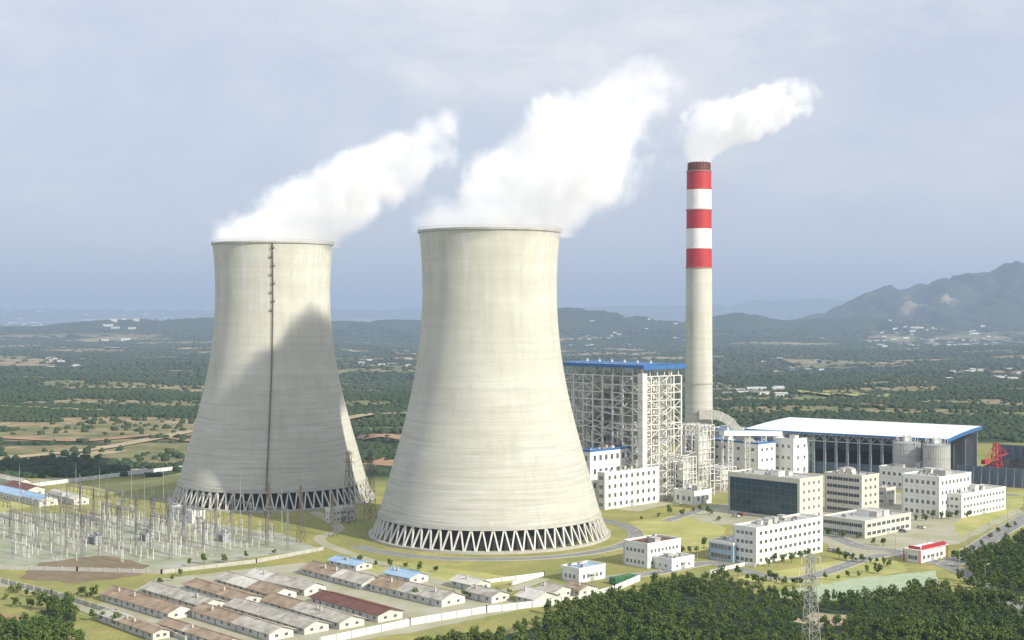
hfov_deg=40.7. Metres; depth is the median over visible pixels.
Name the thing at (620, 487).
workshop building
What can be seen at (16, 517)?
line gantry
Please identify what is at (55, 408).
field
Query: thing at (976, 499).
control building
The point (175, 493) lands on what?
line gantry
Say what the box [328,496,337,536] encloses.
transmission tower
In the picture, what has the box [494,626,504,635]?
broadleaf tree
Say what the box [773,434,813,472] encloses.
machine hall
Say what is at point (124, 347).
field
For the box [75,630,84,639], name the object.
broadleaf tree
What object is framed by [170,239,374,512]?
cooling tower
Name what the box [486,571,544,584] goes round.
perimeter wall
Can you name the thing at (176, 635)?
perimeter wall
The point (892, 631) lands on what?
broadleaf tree
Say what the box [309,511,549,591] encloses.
road
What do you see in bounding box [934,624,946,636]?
broadleaf tree
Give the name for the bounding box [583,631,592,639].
broadleaf tree
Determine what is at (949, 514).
young tree
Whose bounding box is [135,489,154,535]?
line gantry
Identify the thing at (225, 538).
insulator post
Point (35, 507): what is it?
line gantry
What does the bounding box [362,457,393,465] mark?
ground red soil
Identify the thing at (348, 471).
transmission tower
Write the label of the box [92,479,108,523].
line gantry
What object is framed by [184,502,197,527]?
line gantry
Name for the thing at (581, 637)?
broadleaf tree
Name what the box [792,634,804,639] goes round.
broadleaf tree
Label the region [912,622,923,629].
broadleaf tree
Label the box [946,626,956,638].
broadleaf tree
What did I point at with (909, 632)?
broadleaf tree
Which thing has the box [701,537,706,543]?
young tree
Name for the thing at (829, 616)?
ground soil
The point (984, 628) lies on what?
broadleaf tree
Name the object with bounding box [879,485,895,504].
switchgear building
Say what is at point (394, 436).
road
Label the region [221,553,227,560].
young tree
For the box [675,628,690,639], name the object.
broadleaf tree
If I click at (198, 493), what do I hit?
line gantry
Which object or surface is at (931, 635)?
broadleaf tree
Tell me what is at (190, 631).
workers hut
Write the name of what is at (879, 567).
young tree
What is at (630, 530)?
road
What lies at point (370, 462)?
transmission tower
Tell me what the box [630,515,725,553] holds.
lawn
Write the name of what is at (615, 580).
shipping container
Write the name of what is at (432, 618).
perimeter wall
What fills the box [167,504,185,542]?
line gantry
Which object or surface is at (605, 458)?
workshop building
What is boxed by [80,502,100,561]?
line gantry
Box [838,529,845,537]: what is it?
young tree
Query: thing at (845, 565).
road
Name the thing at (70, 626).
broadleaf tree
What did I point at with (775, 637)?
broadleaf tree
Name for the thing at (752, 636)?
broadleaf tree
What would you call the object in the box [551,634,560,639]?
broadleaf tree
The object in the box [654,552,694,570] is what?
store building
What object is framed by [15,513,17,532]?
insulator post
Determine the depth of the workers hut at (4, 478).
868.38 m
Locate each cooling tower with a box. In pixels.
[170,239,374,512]
[368,224,610,554]
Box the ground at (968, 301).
[0,261,1023,639]
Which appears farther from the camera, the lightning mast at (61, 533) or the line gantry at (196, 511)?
the line gantry at (196, 511)
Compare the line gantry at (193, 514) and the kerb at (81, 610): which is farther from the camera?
the line gantry at (193, 514)
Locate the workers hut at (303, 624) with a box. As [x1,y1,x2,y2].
[223,597,331,634]
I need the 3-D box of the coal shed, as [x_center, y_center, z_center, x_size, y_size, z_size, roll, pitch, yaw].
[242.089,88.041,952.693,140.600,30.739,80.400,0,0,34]
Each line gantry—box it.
[0,499,11,535]
[0,514,14,559]
[10,502,22,538]
[21,496,32,515]
[24,513,36,542]
[34,499,45,521]
[38,517,50,546]
[44,479,61,529]
[53,520,65,547]
[61,501,72,532]
[64,503,84,555]
[66,483,80,512]
[75,508,87,536]
[79,486,94,518]
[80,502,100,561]
[89,512,102,535]
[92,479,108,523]
[101,491,121,545]
[105,488,123,527]
[117,506,137,549]
[121,495,138,531]
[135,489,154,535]
[136,522,150,549]
[149,509,171,558]
[150,489,170,536]
[154,496,166,519]
[166,480,183,522]
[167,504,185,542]
[182,504,204,547]
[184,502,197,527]
[196,492,217,533]
[203,520,218,550]
[214,499,233,536]
[230,499,251,541]
[248,505,268,544]
[265,494,288,549]
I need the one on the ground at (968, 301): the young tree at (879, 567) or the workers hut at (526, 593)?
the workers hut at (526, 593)
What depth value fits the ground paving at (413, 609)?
510.52 m
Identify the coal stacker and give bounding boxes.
[981,443,1008,466]
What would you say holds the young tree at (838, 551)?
on the ground at (968, 301)
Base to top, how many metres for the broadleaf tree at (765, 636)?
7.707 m
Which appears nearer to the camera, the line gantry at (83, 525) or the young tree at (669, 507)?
the line gantry at (83, 525)
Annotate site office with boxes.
[325,505,355,522]
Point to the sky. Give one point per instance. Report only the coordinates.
(853, 148)
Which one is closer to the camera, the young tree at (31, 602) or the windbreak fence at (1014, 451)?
the young tree at (31, 602)
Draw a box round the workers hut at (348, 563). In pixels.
[327,555,372,570]
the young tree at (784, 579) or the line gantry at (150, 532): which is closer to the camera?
the young tree at (784, 579)
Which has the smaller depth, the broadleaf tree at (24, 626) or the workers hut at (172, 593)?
the broadleaf tree at (24, 626)
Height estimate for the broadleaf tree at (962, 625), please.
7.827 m
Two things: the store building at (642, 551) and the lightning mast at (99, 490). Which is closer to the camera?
the store building at (642, 551)
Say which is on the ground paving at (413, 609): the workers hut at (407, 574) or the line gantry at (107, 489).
the workers hut at (407, 574)
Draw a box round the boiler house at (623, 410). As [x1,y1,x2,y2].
[563,358,685,500]
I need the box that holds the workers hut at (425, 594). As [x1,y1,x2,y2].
[368,575,466,606]
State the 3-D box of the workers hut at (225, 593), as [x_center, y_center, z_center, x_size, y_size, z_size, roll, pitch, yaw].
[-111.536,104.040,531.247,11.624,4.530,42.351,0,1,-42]
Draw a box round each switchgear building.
[169,505,204,522]
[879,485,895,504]
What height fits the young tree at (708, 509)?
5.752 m
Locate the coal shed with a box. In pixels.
[744,417,981,473]
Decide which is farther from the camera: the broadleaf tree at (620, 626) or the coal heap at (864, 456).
the coal heap at (864, 456)
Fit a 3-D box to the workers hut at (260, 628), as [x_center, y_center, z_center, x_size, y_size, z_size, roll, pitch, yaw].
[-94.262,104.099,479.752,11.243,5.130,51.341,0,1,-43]
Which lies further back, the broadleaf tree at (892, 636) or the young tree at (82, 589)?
the young tree at (82, 589)
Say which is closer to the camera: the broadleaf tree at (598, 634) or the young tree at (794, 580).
the broadleaf tree at (598, 634)
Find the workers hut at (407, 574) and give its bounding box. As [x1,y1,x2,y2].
[382,566,430,582]
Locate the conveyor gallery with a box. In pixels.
[719,430,789,469]
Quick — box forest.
[0,324,1023,477]
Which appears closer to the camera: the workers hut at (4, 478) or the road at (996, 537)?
the road at (996, 537)
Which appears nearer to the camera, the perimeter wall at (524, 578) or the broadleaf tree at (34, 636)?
the broadleaf tree at (34, 636)
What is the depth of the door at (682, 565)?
586.39 m
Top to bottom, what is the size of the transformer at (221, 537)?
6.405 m
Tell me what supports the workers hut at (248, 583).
on the ground paving at (413, 609)
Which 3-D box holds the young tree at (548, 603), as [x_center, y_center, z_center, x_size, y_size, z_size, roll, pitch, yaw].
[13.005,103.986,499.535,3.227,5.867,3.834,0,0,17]
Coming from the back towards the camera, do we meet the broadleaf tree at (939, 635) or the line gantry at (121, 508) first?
the line gantry at (121, 508)
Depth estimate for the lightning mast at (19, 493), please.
718.82 m
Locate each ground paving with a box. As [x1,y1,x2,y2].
[99,563,524,639]
[614,465,896,511]
[687,493,1022,556]
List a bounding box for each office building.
[728,468,822,516]
[824,467,878,511]
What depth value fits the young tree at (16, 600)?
511.51 m
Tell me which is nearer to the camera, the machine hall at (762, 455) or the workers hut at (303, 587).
the workers hut at (303, 587)
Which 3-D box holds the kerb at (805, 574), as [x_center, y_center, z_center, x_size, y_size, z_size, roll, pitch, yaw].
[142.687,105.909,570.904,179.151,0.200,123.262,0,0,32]
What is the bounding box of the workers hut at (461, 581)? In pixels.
[448,574,490,588]
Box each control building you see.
[901,467,970,517]
[947,484,1005,517]
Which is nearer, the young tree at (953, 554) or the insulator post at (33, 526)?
the young tree at (953, 554)
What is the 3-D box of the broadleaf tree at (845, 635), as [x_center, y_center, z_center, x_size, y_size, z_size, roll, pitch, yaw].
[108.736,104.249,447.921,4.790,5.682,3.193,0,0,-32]
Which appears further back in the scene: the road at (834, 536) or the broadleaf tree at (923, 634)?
the road at (834, 536)
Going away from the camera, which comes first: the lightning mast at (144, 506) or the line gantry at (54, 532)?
the line gantry at (54, 532)
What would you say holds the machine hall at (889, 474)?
on the ground at (968, 301)
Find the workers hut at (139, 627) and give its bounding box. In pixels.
[96,608,170,639]
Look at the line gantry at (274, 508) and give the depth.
635.70 m
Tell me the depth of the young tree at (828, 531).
671.90 m
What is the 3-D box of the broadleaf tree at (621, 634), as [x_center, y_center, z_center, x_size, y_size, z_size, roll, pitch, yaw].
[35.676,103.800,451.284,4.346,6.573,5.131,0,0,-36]
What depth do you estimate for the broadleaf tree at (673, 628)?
454.92 m
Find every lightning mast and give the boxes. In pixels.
[18,465,20,521]
[60,508,62,557]
[98,467,99,525]
[131,465,131,522]
[144,483,144,530]
[163,464,164,521]
[210,489,212,554]
[280,508,282,544]
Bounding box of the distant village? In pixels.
[1,308,1023,439]
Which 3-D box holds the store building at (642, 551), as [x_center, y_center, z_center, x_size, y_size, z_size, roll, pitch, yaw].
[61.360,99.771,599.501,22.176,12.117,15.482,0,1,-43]
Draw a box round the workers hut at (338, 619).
[260,592,366,629]
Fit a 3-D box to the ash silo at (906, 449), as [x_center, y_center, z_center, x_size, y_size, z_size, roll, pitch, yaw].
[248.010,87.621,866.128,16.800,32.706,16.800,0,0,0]
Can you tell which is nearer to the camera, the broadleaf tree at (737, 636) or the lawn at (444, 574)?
the broadleaf tree at (737, 636)
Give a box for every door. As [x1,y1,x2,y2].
[590,573,596,580]
[609,578,614,583]
[681,562,687,568]
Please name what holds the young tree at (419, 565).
on the lawn at (444, 574)
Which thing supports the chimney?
on the ground paving at (643, 507)
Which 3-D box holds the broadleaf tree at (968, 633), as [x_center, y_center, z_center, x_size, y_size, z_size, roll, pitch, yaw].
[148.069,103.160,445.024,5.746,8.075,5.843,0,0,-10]
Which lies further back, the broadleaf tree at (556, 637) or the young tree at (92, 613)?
the young tree at (92, 613)
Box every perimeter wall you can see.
[0,546,323,573]
[0,577,186,639]
[31,466,180,485]
[319,574,640,639]
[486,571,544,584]
[709,561,755,573]
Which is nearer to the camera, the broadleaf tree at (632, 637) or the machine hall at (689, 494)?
the broadleaf tree at (632, 637)
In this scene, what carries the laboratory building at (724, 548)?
on the ground at (968, 301)
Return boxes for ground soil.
[0,613,74,639]
[20,555,149,582]
[793,612,846,627]
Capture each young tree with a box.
[10,597,21,606]
[12,583,21,590]
[25,597,34,607]
[31,589,39,596]
[77,586,85,595]
[89,584,97,593]
[89,609,96,620]
[113,612,121,623]
[200,553,206,559]
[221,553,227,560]
[417,561,421,570]
[543,599,551,610]
[553,599,561,607]
[667,504,671,511]
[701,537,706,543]
[705,506,712,511]
[734,565,741,571]
[751,573,759,581]
[760,575,766,582]
[767,570,773,580]
[772,573,780,581]
[781,576,787,582]
[789,553,794,562]
[790,577,797,583]
[804,548,810,554]
[825,527,831,533]
[835,547,842,554]
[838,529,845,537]
[848,552,856,560]
[873,563,882,571]
[921,513,928,519]
[945,511,951,518]
[951,550,956,560]
[955,568,964,578]
[956,549,963,556]
[965,576,974,584]
[968,576,979,585]
[974,579,986,589]
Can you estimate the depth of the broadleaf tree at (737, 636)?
448.03 m
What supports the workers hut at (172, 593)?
on the ground paving at (413, 609)
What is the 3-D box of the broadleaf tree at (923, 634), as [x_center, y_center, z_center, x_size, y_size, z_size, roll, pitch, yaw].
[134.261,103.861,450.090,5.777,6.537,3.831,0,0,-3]
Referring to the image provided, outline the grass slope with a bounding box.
[768,570,938,600]
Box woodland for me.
[0,528,1023,636]
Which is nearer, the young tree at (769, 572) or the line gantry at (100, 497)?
the young tree at (769, 572)
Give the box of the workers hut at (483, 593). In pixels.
[465,584,509,603]
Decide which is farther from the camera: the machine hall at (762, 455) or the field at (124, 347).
the field at (124, 347)
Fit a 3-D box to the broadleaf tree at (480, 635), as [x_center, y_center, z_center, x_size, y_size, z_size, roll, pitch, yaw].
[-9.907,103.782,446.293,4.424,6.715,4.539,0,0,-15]
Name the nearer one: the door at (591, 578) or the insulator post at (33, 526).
the door at (591, 578)
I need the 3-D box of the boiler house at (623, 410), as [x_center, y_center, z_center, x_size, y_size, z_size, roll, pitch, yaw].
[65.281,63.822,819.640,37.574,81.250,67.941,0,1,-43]
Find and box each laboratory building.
[709,535,736,562]
[733,513,822,564]
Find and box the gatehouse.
[903,541,948,563]
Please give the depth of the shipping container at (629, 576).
557.74 m
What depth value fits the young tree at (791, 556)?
600.94 m
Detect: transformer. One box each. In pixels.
[89,529,103,544]
[140,528,154,541]
[216,529,231,541]
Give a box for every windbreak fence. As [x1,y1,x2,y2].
[957,464,1023,488]
[998,444,1023,458]
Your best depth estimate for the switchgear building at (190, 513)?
717.44 m
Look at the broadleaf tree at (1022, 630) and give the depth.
449.88 m
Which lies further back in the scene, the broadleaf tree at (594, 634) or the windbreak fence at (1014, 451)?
the windbreak fence at (1014, 451)
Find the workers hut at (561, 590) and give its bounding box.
[535,581,572,597]
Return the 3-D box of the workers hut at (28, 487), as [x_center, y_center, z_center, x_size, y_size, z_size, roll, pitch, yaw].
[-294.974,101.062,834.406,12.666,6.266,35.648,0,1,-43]
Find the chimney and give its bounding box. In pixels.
[685,162,712,468]
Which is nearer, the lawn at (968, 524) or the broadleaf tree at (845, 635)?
the broadleaf tree at (845, 635)
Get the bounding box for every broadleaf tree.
[1,635,14,639]
[8,627,17,639]
[17,624,30,639]
[17,627,27,638]
[20,624,42,639]
[32,633,40,639]
[40,625,50,636]
[40,629,56,639]
[50,623,62,639]
[55,624,70,638]
[64,620,82,638]
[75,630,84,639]
[415,635,432,639]
[442,631,455,639]
[453,631,466,639]
[465,625,479,639]
[475,631,486,639]
[483,632,493,639]
[493,635,502,639]
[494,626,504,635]
[517,633,528,639]
[535,632,545,639]
[546,626,554,639]
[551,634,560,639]
[552,630,569,639]
[572,624,583,639]
[577,632,588,639]
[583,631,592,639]
[592,629,597,639]
[595,630,609,639]
[600,633,610,639]
[614,622,629,634]
[615,628,626,639]
[629,635,636,639]
[633,624,645,639]
[642,625,659,639]
[644,631,658,639]
[657,633,669,639]
[662,631,674,639]
[670,625,676,638]
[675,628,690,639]
[675,634,683,639]
[692,628,701,636]
[696,634,707,639]
[701,628,709,637]
[710,630,724,639]
[719,630,724,637]
[723,628,734,639]
[734,631,743,639]
[747,633,760,639]
[762,633,769,639]
[771,633,782,639]
[784,633,794,639]
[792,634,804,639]
[828,633,838,639]
[840,632,850,639]
[847,626,859,638]
[886,634,896,639]
[888,626,897,638]
[896,623,910,636]
[901,629,917,639]
[903,635,915,639]
[907,625,922,633]
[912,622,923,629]
[917,629,927,639]
[926,629,936,639]
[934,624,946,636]
[934,630,946,639]
[942,622,949,632]
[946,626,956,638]
[952,621,962,630]
[954,631,968,639]
[958,623,970,631]
[961,627,975,639]
[971,627,984,635]
[973,631,982,639]
[979,625,989,633]
[984,631,996,639]
[986,625,1006,639]
[1000,628,1013,637]
[1009,628,1017,634]
[1020,625,1023,637]
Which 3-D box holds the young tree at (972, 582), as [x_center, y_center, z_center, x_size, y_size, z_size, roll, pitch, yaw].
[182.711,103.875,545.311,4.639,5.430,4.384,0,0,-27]
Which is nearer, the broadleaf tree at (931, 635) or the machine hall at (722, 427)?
the broadleaf tree at (931, 635)
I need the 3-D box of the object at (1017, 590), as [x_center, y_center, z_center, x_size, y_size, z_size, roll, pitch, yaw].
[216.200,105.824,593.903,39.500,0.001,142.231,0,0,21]
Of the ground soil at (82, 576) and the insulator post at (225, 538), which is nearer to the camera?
the ground soil at (82, 576)
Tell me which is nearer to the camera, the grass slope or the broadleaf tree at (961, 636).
the broadleaf tree at (961, 636)
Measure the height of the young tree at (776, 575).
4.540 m
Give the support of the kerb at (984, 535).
on the ground at (968, 301)
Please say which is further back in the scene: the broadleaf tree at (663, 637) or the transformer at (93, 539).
the transformer at (93, 539)
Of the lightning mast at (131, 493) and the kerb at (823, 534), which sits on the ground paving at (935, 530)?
the kerb at (823, 534)
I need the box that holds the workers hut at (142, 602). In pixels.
[98,585,192,618]
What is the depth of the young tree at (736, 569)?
569.25 m
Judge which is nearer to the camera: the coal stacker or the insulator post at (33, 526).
the insulator post at (33, 526)
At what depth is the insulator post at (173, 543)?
620.62 m
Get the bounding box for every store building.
[623,534,680,568]
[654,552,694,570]
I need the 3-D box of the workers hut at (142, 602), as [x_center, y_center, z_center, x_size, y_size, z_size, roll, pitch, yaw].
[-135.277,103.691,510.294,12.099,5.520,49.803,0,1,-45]
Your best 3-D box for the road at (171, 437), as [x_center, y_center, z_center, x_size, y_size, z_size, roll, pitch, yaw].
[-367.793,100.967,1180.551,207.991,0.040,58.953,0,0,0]
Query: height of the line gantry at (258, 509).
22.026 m
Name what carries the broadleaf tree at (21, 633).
on the ground wood floor
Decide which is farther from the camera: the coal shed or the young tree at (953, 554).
the coal shed
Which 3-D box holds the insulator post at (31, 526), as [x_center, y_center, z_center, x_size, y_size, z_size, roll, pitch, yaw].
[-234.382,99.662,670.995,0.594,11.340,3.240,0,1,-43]
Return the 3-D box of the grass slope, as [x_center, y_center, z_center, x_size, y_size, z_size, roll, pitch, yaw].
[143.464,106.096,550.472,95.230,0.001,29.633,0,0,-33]
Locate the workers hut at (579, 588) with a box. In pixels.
[565,580,599,595]
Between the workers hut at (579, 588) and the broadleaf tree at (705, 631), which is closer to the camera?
the broadleaf tree at (705, 631)
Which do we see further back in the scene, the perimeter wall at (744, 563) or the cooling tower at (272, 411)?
the cooling tower at (272, 411)
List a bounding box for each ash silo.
[893,433,920,466]
[922,435,950,469]
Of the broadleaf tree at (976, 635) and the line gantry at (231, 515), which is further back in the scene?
the line gantry at (231, 515)
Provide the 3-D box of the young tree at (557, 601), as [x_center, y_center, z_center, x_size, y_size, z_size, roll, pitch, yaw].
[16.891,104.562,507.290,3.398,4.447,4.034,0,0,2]
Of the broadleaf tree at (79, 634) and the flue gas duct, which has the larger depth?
the flue gas duct
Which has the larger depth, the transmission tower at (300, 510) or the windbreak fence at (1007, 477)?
the windbreak fence at (1007, 477)
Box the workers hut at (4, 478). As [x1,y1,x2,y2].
[0,474,31,483]
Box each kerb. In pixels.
[0,586,178,639]
[349,518,643,560]
[605,553,1023,619]
[660,504,949,565]
[935,513,1023,566]
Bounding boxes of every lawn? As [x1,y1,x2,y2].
[366,561,517,586]
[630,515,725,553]
[736,556,907,585]
[953,491,1023,536]
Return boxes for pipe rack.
[659,454,696,498]
[678,422,714,495]
[703,463,735,490]
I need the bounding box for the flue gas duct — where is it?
[698,410,755,468]
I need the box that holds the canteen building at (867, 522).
[821,507,910,538]
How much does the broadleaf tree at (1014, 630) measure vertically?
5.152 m
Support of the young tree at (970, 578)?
on the ground at (968, 301)
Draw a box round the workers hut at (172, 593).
[139,580,227,607]
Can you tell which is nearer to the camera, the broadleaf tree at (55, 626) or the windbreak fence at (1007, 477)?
the broadleaf tree at (55, 626)
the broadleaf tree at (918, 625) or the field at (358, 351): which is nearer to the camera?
the broadleaf tree at (918, 625)
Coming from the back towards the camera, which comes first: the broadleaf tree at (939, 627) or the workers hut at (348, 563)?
the workers hut at (348, 563)
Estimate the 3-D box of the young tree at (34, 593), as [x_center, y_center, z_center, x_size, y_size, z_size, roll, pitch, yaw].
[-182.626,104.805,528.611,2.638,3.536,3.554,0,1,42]
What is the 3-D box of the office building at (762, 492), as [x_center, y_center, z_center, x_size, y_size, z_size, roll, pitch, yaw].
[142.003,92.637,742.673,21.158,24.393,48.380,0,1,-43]
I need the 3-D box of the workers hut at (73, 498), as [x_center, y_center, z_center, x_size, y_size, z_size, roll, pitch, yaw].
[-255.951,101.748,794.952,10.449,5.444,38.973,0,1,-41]
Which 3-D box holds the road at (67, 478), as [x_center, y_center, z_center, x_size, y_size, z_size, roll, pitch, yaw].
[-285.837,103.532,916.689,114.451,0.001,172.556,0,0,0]
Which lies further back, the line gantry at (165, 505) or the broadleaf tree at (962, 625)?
the line gantry at (165, 505)
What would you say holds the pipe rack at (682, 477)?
on the ground paving at (643, 507)
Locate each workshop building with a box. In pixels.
[582,443,637,502]
[597,466,658,509]
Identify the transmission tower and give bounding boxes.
[266,483,273,535]
[296,485,305,542]
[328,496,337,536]
[342,451,355,523]
[363,453,376,518]
[799,553,822,639]
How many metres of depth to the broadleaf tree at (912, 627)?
452.14 m
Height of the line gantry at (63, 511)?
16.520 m
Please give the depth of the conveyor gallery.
917.78 m
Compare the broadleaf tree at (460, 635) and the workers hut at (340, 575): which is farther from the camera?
the workers hut at (340, 575)
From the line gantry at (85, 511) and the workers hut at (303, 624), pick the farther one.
the line gantry at (85, 511)
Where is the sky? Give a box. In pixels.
[0,0,1023,310]
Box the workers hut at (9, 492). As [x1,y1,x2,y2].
[0,485,59,506]
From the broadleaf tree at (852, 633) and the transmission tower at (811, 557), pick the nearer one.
the transmission tower at (811, 557)
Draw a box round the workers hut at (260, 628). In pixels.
[189,602,296,639]
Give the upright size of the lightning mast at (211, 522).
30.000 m
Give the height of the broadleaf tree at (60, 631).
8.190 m
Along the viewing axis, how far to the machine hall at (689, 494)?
784.09 m
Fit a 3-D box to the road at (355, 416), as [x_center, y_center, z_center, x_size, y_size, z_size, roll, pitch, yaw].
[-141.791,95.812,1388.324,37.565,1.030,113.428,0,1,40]
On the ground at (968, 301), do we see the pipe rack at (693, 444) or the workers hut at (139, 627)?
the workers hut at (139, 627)
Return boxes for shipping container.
[609,575,624,584]
[621,573,635,580]
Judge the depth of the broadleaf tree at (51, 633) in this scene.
443.98 m
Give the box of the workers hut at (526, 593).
[513,586,559,601]
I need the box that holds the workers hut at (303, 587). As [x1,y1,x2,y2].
[244,568,327,595]
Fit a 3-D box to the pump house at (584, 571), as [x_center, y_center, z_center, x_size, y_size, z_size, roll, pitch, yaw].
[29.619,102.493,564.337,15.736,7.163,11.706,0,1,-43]
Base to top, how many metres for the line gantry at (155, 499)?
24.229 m
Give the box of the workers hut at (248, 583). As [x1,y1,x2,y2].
[214,571,296,597]
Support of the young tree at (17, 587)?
on the ground at (968, 301)
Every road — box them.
[0,430,192,459]
[0,435,189,440]
[0,468,147,485]
[0,583,175,639]
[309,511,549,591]
[349,412,406,418]
[351,519,642,560]
[356,434,400,439]
[604,553,1023,615]
[661,504,941,565]
[938,513,1023,566]
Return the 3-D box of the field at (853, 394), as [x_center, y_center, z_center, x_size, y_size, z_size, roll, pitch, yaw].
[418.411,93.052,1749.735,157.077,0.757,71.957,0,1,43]
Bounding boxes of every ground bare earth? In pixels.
[0,450,127,458]
[0,473,179,511]
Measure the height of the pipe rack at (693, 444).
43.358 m
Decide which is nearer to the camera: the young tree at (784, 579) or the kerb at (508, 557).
the young tree at (784, 579)
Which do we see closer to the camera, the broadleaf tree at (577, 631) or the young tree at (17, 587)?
the broadleaf tree at (577, 631)
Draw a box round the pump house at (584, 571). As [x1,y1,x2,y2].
[561,560,605,581]
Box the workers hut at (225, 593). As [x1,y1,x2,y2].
[183,578,264,602]
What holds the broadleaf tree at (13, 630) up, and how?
on the ground wood floor
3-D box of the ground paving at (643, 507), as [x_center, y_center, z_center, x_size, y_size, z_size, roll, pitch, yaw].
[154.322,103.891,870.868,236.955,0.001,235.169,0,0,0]
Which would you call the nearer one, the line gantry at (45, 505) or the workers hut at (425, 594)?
the workers hut at (425, 594)
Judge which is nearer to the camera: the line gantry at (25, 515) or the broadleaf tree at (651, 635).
the broadleaf tree at (651, 635)
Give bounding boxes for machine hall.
[673,484,711,504]
[713,425,764,439]
[713,436,775,470]
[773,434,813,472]
[879,461,921,488]
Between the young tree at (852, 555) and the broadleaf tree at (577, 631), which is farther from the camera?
the young tree at (852, 555)
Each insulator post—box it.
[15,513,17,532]
[29,513,31,536]
[33,515,35,537]
[130,504,132,526]
[156,513,158,532]
[173,530,176,554]
[178,537,180,556]
[210,525,212,545]
[222,527,225,548]
[240,518,242,535]
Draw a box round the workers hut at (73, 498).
[47,488,89,504]
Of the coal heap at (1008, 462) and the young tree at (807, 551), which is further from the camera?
the coal heap at (1008, 462)
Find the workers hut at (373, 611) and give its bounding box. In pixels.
[308,589,404,622]
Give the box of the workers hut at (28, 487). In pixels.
[2,480,44,493]
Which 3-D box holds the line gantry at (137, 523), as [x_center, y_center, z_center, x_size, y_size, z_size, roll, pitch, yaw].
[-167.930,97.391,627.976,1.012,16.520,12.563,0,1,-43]
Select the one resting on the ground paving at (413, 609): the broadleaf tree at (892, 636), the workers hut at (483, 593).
the workers hut at (483, 593)
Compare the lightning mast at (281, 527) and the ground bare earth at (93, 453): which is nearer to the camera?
the lightning mast at (281, 527)
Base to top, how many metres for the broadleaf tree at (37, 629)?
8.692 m
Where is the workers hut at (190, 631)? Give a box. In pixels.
[156,616,243,639]
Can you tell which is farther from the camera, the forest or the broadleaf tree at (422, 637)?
the forest
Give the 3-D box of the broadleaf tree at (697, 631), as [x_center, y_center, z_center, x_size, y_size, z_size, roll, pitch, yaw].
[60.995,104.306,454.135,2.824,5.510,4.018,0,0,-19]
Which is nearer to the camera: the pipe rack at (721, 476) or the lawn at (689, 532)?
the lawn at (689, 532)
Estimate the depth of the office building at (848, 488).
747.50 m
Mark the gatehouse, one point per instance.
(923, 552)
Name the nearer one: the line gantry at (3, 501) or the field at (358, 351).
the line gantry at (3, 501)
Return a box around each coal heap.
[815,447,921,464]
[985,456,1023,468]
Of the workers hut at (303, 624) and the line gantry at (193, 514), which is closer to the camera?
the workers hut at (303, 624)
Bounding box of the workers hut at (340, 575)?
[299,560,376,589]
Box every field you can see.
[1,405,102,409]
[60,347,200,348]
[342,349,416,353]
[797,390,889,396]
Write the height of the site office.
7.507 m
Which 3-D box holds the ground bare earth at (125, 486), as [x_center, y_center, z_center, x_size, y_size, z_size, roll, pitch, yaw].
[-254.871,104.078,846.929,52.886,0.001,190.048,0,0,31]
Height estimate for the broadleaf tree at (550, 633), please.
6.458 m
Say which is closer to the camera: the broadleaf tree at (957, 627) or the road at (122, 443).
the broadleaf tree at (957, 627)

